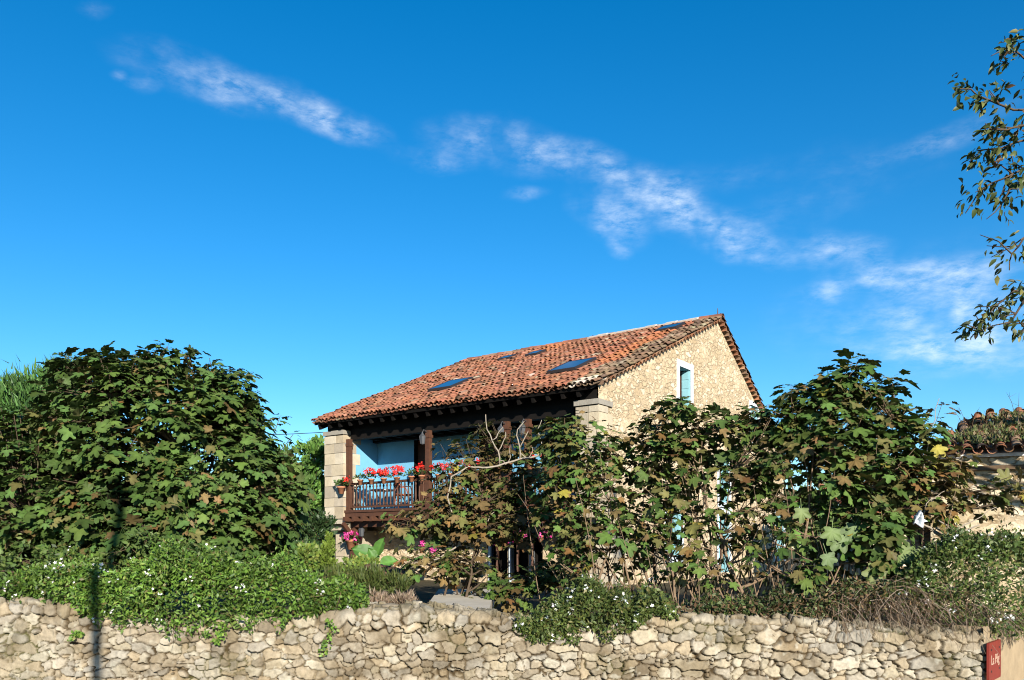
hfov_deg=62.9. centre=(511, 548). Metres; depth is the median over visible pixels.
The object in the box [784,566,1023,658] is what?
dry vine
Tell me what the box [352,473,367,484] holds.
flower pot
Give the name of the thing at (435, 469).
flower pot
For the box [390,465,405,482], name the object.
flower pot
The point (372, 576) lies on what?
lavender bush
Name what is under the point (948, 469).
fig tree
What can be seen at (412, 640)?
stone wall
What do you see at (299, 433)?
power cable
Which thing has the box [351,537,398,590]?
broadleaf plant
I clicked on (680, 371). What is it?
window
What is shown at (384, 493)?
round table
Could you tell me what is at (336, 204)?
sky
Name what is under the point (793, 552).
wood
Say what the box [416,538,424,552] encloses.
flower pot
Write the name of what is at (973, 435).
roof weeds
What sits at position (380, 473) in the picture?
flower pot
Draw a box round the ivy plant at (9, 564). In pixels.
[0,519,251,593]
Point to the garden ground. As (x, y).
(425, 591)
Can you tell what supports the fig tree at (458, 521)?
on the garden ground
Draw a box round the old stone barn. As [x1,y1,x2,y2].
[923,407,1023,610]
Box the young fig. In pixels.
[479,546,583,612]
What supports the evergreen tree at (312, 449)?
on the garden ground
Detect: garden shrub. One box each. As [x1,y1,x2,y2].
[290,507,338,570]
[290,541,380,574]
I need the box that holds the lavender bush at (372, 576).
[316,559,413,596]
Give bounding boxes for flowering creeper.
[0,530,369,643]
[512,569,679,649]
[853,517,1023,639]
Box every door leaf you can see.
[496,527,498,570]
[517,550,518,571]
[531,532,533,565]
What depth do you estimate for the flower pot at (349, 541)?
24.01 m
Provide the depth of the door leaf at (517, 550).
21.37 m
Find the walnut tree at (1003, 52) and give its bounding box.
[948,29,1023,344]
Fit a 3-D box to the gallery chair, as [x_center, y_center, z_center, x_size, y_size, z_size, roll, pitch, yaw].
[-3.041,-1.508,23.527,0.452,0.898,0.574,0,0,-22]
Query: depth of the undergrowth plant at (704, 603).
9.18 m
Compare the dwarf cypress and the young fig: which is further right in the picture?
the young fig
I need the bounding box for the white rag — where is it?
[913,510,926,527]
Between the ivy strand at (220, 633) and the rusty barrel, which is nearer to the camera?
the ivy strand at (220, 633)
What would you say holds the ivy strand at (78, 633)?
attached to the stone wall at (412, 640)
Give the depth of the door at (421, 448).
24.17 m
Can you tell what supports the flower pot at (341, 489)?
attached to the stone house
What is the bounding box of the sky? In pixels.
[0,0,1023,548]
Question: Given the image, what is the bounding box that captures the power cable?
[274,432,322,434]
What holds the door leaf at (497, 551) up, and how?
in the stone house
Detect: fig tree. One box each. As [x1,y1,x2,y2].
[0,339,318,613]
[374,415,563,597]
[519,410,764,616]
[575,395,805,613]
[679,348,962,621]
[847,399,1023,623]
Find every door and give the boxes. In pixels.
[418,441,424,506]
[483,433,502,503]
[500,524,507,579]
[521,524,527,578]
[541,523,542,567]
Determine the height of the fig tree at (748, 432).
3.052 m
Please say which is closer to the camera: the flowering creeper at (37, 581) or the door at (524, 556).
the flowering creeper at (37, 581)
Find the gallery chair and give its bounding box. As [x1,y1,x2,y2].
[394,482,413,507]
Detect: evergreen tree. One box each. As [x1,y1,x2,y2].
[0,355,90,489]
[277,433,335,573]
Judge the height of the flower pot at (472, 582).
0.620 m
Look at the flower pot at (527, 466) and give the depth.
19.93 m
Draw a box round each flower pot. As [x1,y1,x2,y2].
[333,476,349,493]
[338,526,361,549]
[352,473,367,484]
[363,467,377,484]
[376,466,391,483]
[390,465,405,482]
[404,468,417,481]
[412,462,426,480]
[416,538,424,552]
[425,547,439,557]
[429,462,443,478]
[441,462,454,475]
[458,562,482,588]
[523,452,535,468]
[535,524,550,541]
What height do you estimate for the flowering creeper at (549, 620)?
0.955 m
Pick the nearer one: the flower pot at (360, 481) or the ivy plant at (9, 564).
the ivy plant at (9, 564)
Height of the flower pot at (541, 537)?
0.551 m
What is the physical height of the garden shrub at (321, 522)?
1.784 m
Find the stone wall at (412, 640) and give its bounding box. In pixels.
[0,595,986,679]
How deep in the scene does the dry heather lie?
10.53 m
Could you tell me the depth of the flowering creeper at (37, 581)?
8.91 m
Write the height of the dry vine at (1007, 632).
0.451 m
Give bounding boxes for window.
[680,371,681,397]
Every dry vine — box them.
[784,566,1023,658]
[1004,612,1023,648]
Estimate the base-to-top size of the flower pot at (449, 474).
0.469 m
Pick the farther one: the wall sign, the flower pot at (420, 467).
the flower pot at (420, 467)
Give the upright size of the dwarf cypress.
1.219 m
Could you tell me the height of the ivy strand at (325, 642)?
0.422 m
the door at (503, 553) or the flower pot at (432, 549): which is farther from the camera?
the door at (503, 553)
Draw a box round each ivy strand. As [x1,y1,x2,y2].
[67,630,83,641]
[210,622,230,645]
[318,618,339,656]
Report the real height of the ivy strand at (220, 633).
0.257 m
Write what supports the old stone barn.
on the ground
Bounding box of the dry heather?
[369,585,419,604]
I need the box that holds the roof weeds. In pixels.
[948,392,1023,444]
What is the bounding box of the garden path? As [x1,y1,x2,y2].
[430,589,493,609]
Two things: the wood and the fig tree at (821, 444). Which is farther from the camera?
the wood
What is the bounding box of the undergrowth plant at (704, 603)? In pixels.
[664,568,887,636]
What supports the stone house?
on the garden ground
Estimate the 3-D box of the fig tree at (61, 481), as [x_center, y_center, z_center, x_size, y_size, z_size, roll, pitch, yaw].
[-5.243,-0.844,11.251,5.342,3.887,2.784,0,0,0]
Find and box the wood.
[27,480,850,557]
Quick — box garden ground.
[28,558,1002,626]
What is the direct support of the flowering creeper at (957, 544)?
on the rendered wall at (1012, 663)
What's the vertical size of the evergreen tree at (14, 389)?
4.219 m
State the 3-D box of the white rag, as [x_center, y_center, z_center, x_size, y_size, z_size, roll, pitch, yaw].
[4.619,-0.328,9.497,0.179,0.201,0.096,0,0,0]
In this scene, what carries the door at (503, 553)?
in the stone house
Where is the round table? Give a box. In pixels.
[371,489,392,508]
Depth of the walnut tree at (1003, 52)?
9.01 m
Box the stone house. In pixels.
[311,308,784,586]
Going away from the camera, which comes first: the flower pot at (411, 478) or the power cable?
the flower pot at (411, 478)
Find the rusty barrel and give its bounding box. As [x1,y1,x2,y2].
[364,563,407,589]
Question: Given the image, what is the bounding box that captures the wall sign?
[984,639,1000,679]
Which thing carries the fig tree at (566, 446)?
on the garden ground
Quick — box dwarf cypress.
[317,530,338,569]
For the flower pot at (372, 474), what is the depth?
23.25 m
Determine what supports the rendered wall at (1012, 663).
on the ground
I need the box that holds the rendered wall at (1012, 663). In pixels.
[958,610,1023,679]

